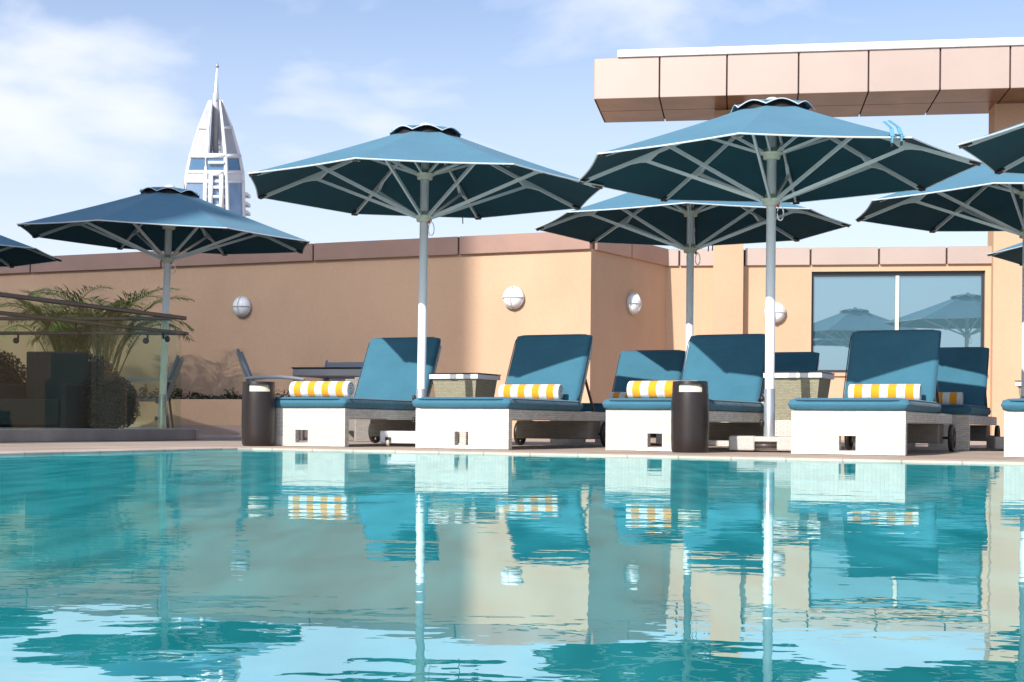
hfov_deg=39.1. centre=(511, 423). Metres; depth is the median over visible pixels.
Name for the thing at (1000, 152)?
parasol
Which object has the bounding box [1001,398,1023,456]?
sun lounger
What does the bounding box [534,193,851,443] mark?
parasol
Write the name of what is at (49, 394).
planter
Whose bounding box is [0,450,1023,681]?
water
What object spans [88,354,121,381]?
clipped shrub
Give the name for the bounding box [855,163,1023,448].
parasol
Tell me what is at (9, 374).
clipped shrub
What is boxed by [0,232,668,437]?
terrace wall
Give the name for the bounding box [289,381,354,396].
rolled towel
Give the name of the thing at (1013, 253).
parasol
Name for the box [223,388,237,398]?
plant
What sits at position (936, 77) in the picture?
portal beam
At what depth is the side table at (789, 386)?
11.15 m
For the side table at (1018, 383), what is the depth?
12.75 m
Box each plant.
[138,384,147,396]
[173,385,182,398]
[191,392,203,398]
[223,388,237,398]
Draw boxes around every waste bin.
[241,381,275,445]
[671,381,708,452]
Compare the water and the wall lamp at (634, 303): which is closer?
the water
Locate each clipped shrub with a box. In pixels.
[0,349,25,384]
[81,372,140,428]
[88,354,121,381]
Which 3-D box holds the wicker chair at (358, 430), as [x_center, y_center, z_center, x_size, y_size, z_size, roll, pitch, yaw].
[-1.312,-0.275,14.196,0.570,0.900,0.680,1,0,-15]
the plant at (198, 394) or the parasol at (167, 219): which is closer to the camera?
the parasol at (167, 219)
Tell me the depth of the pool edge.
8.80 m
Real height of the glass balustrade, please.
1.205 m
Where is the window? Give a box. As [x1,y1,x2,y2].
[811,271,983,375]
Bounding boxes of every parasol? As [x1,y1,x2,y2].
[0,235,62,267]
[17,185,309,438]
[248,123,603,445]
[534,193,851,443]
[578,97,982,450]
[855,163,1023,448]
[957,122,1023,174]
[986,242,1022,265]
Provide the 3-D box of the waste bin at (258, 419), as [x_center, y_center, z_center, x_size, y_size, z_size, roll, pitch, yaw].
[-1.934,-0.076,11.020,0.260,0.491,0.260,1,0,-10]
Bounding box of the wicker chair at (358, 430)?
[345,377,410,441]
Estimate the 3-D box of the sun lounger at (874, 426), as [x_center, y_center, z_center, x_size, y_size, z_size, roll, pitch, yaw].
[2.643,-0.257,10.430,0.826,0.930,2.093,1,0,25]
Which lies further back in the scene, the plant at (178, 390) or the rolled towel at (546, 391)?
the plant at (178, 390)
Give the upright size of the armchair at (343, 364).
0.908 m
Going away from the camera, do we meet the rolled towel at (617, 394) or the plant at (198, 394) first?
the rolled towel at (617, 394)
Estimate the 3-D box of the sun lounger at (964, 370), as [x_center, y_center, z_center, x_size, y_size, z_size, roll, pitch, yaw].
[3.773,-0.247,12.724,0.826,0.930,2.093,1,0,24]
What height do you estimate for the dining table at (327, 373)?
0.750 m
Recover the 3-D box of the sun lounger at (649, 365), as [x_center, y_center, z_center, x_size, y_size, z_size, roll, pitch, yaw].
[1.104,-0.270,13.712,0.826,0.930,2.093,1,0,24]
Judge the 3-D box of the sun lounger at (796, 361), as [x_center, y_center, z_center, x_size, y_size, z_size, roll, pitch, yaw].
[2.450,-0.258,13.859,0.826,0.930,2.093,1,0,25]
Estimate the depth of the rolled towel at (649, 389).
10.35 m
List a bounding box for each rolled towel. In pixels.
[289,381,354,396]
[498,384,563,399]
[609,392,628,398]
[627,381,672,397]
[848,384,921,399]
[935,392,962,403]
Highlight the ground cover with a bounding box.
[136,388,290,398]
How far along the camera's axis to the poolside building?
20.58 m
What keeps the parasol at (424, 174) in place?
on the deck
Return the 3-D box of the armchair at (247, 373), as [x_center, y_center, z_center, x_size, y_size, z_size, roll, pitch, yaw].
[-2.439,-0.287,14.592,0.672,0.908,0.590,1,0,-7]
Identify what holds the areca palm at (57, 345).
on the soil
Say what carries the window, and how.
in the poolside building
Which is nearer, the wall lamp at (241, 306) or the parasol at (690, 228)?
the parasol at (690, 228)
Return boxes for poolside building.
[665,246,991,439]
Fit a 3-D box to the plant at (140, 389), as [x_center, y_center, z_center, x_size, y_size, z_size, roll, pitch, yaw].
[-5.187,-0.436,20.276,0.182,0.256,0.130,1,0,-43]
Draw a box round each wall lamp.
[232,296,251,316]
[502,286,524,308]
[627,293,641,314]
[764,302,785,322]
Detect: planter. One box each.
[0,352,91,427]
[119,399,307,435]
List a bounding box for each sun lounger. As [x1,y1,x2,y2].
[275,337,441,446]
[412,334,605,448]
[550,350,685,444]
[602,334,764,451]
[708,352,819,445]
[788,329,955,454]
[907,347,999,449]
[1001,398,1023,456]
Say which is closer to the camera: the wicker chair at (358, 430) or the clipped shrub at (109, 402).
the wicker chair at (358, 430)
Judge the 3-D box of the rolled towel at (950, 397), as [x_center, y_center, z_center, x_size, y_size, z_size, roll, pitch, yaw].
[3.799,-0.218,13.023,0.520,0.134,0.125,1,10,24]
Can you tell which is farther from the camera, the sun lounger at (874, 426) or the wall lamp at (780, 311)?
the wall lamp at (780, 311)
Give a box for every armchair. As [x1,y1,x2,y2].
[117,355,183,428]
[236,349,304,440]
[321,360,363,380]
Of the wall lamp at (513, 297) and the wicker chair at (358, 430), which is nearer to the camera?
the wicker chair at (358, 430)
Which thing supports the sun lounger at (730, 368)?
on the deck
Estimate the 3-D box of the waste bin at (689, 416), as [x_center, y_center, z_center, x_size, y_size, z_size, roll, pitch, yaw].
[1.226,-0.048,9.930,0.260,0.491,0.260,1,0,8]
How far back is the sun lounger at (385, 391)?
11.81 m
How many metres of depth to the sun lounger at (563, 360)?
11.54 m
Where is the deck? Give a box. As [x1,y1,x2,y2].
[0,435,1023,460]
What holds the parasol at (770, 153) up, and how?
on the deck
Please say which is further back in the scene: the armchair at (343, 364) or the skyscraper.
the skyscraper
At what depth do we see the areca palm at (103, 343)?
19.53 m
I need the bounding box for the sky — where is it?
[0,0,1023,255]
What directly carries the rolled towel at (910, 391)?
on the sun lounger at (874, 426)
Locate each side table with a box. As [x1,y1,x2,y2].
[429,373,500,444]
[763,371,834,435]
[1015,380,1020,396]
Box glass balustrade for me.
[0,292,195,442]
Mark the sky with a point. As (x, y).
(102, 101)
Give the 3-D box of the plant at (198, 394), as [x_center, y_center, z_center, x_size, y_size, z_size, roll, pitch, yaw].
[-4.400,-0.375,20.176,0.262,0.148,0.142,1,0,26]
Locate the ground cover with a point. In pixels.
(196, 395)
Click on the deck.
(979, 450)
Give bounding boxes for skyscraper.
[184,62,250,216]
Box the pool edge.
[0,447,1023,463]
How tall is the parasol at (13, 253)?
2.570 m
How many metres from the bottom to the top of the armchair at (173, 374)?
0.908 m
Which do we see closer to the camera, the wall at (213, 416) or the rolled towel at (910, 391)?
the rolled towel at (910, 391)
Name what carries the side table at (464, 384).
on the deck
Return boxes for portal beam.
[594,37,1023,436]
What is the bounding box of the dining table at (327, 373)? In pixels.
[291,367,361,439]
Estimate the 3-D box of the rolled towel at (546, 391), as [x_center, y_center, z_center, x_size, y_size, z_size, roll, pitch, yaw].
[0.152,-0.250,11.623,0.520,0.134,0.125,1,13,23]
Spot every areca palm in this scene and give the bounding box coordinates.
[0,285,142,351]
[7,283,194,375]

